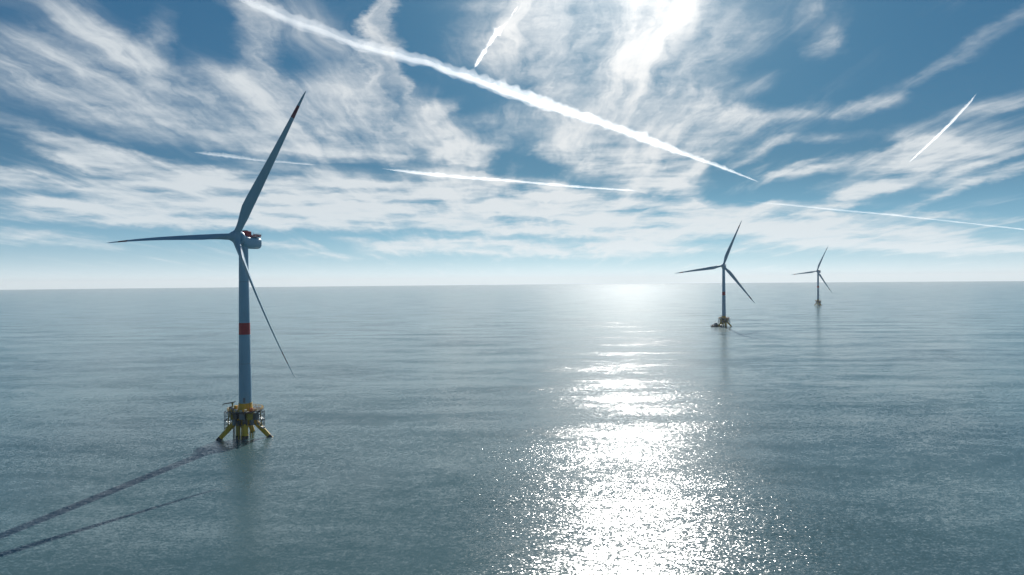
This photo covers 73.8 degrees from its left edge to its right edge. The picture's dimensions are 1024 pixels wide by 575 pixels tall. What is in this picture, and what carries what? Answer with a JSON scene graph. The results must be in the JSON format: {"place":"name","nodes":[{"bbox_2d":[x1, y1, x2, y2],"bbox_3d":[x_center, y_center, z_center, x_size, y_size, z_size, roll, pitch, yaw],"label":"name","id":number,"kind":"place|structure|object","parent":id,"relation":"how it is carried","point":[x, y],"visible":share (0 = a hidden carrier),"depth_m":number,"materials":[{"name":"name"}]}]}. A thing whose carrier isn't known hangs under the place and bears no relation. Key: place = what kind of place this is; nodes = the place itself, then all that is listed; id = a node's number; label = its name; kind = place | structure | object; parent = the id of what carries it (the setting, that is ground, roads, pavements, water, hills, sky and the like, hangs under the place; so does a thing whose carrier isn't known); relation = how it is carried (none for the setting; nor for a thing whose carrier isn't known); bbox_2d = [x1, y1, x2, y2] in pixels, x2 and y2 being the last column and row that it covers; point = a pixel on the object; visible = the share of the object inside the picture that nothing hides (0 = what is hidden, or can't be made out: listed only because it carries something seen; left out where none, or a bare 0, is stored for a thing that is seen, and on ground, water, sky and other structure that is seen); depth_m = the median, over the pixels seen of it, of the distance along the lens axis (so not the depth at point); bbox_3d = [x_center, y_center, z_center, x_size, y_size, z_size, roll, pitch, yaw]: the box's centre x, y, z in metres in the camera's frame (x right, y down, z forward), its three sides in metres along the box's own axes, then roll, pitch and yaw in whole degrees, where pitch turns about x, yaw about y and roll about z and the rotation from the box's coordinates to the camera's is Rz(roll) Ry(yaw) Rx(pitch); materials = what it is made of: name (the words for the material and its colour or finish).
{"place":"outdoors","nodes":[
{"label":"outdoors","id":0,"kind":"place"},
{"bbox_2d":[0,281,1023,574],"bbox_3d":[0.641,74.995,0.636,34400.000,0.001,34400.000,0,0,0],"label":"sea","id":1,"kind":"structure","parent":0,"point":[640,429],"depth_m":342.16,"materials":[{"name":"blue liquid"}]},
{"bbox_2d":[109,91,305,439],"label":"wind turbine","id":2,"kind":"object","parent":1,"relation":"in","point":[243,415],"visible":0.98,"depth_m":331.99,"materials":[{"name":"white metal"}]},
{"bbox_2d":[678,221,753,326],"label":"wind turbine","id":3,"kind":"object","parent":1,"relation":"in","point":[723,319],"visible":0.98,"depth_m":1097.18,"materials":[{"name":"metal"}]},
{"bbox_2d":[711,322,721,326],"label":"workboat","id":4,"kind":"object","parent":1,"relation":"on","point":[715,324],"visible":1,"depth_m":1097.33,"materials":[{"name":"white paint"}]},
{"bbox_2d":[792,247,830,305],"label":"wind turbine","id":5,"kind":"object","parent":1,"relation":"in","point":[818,301],"visible":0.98,"depth_m":1941.50,"materials":[{"name":"metal"}]},
{"bbox_2d":[0,0,1023,289],"label":"sky","id":6,"kind":"structure","parent":0,"point":[427,142],"materials":[{"name":"blue"}]}
]}

